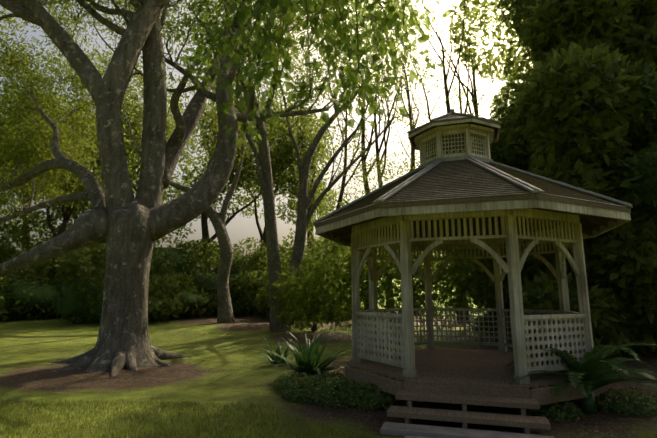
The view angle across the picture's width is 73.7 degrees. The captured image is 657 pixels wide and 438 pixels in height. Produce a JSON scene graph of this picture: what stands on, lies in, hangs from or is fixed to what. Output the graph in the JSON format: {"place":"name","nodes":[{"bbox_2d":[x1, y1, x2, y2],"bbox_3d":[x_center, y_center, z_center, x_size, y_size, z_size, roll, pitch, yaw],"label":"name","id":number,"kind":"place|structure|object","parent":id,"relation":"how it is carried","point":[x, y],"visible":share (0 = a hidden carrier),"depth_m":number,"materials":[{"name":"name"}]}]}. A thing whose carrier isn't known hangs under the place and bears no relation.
{"place":"outdoors","nodes":[
{"label":"outdoors","id":0,"kind":"place"},
{"bbox_2d":[0,0,530,277],"label":"sky","id":1,"kind":"structure","parent":0,"point":[239,228],"materials":[{"name":"white"}]},
{"bbox_2d":[155,0,453,146],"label":"leaves","id":2,"kind":"object","parent":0,"point":[341,42],"depth_m":5.23,"materials":[{"name":"green plant"}]},
{"bbox_2d":[309,320,320,330],"bbox_3d":[-0.568,4.128,17.370,1.035,0.642,0.650,0,-10,1],"label":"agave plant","id":3,"kind":"object","parent":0,"point":[313,328],"visible":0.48,"depth_m":17.29,"materials":[{"name":"green plant"}]},
{"bbox_2d":[0,279,656,437],"bbox_3d":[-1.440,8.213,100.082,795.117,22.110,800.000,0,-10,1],"label":"lawn","id":4,"kind":"structure","parent":0,"point":[229,371],"depth_m":8.67,"materials":[{"name":"green plant"}]},
{"bbox_2d":[0,0,539,377],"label":"tree","id":5,"kind":"object","parent":4,"relation":"on","point":[123,224],"depth_m":12.68,"materials":[{"name":"green plant"}]},
{"bbox_2d":[122,7,419,331],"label":"trees","id":6,"kind":"object","parent":4,"relation":"on","point":[217,220],"visible":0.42,"depth_m":19.06,"materials":[{"name":"brown plant"}]},
{"bbox_2d":[257,334,299,364],"bbox_3d":[-1.270,3.172,10.700,1.401,0.753,1.156,0,-10,1],"label":"strap leaf plant","id":7,"kind":"object","parent":4,"relation":"on","point":[272,356],"visible":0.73,"depth_m":10.56,"materials":[{"name":"green plant"}]},
{"bbox_2d":[255,329,351,376],"bbox_3d":[-0.370,2.758,8.972,2.172,1.103,1.775,-7,-12,34],"label":"strap leaf plant","id":8,"kind":"object","parent":4,"relation":"on","point":[307,357],"visible":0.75,"depth_m":8.94,"materials":[{"name":"green plant"}]},
{"bbox_2d":[0,0,622,322],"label":"tree wood","id":9,"kind":"object","parent":4,"relation":"on","point":[204,216],"visible":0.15,"depth_m":25.91,"materials":[{"name":"plant"}]},
{"bbox_2d":[122,1,508,167],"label":"leaves","id":10,"kind":"object","parent":9,"relation":"attached to","point":[377,97],"visible":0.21,"depth_m":21.89,"materials":[{"name":"green plant"}]},
{"bbox_2d":[20,384,635,437],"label":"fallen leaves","id":11,"kind":"object","parent":4,"relation":"on","point":[235,419],"visible":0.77,"depth_m":6.38,"materials":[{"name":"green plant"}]},
{"bbox_2d":[0,0,656,358],"bbox_3d":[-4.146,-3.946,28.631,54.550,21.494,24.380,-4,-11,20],"label":"trees","id":12,"kind":"object","parent":4,"relation":"on","point":[620,294],"visible":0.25,"depth_m":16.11,"materials":[{"name":"green plant"}]},
{"bbox_2d":[0,123,656,420],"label":"light foliage","id":13,"kind":"object","parent":4,"relation":"on","point":[48,294],"visible":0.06,"depth_m":19.71,"materials":[{"name":"green plant"}]},
{"bbox_2d":[18,358,648,435],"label":"mulch litter","id":14,"kind":"object","parent":4,"relation":"on","point":[640,415],"visible":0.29,"depth_m":6.39,"materials":[{"name":"brown plant"}]},
{"bbox_2d":[257,191,530,337],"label":"backlit bush leaves","id":15,"kind":"object","parent":4,"relation":"on","point":[320,299],"visible":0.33,"depth_m":15.22,"materials":[{"name":"green plant"}]},
{"bbox_2d":[272,371,656,421],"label":"ground cover leaves","id":16,"kind":"object","parent":4,"relation":"on","point":[329,385],"visible":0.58,"depth_m":7.02,"materials":[{"name":"green plant"}]},
{"bbox_2d":[380,422,554,437],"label":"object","id":17,"kind":"object","parent":4,"relation":"on","point":[405,430],"visible":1,"depth_m":5.55,"materials":[{"name":"wood"}]},
{"bbox_2d":[313,109,632,433],"bbox_3d":[2.606,0.503,8.744,5.448,5.710,5.489,-3,-10,17],"label":"gazebo","id":18,"kind":"object","parent":4,"relation":"on","point":[458,188],"visible":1,"depth_m":7.16,"materials":[{"name":"paint"}]},
{"bbox_2d":[504,335,656,412],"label":"cycad plant","id":19,"kind":"object","parent":4,"relation":"on","point":[584,365],"depth_m":6.47,"materials":[{"name":"green plant"}]},
{"bbox_2d":[0,152,656,350],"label":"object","id":20,"kind":"object","parent":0,"point":[74,305],"visible":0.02,"depth_m":19.80,"materials":[{"name":"green plant"}]}
]}

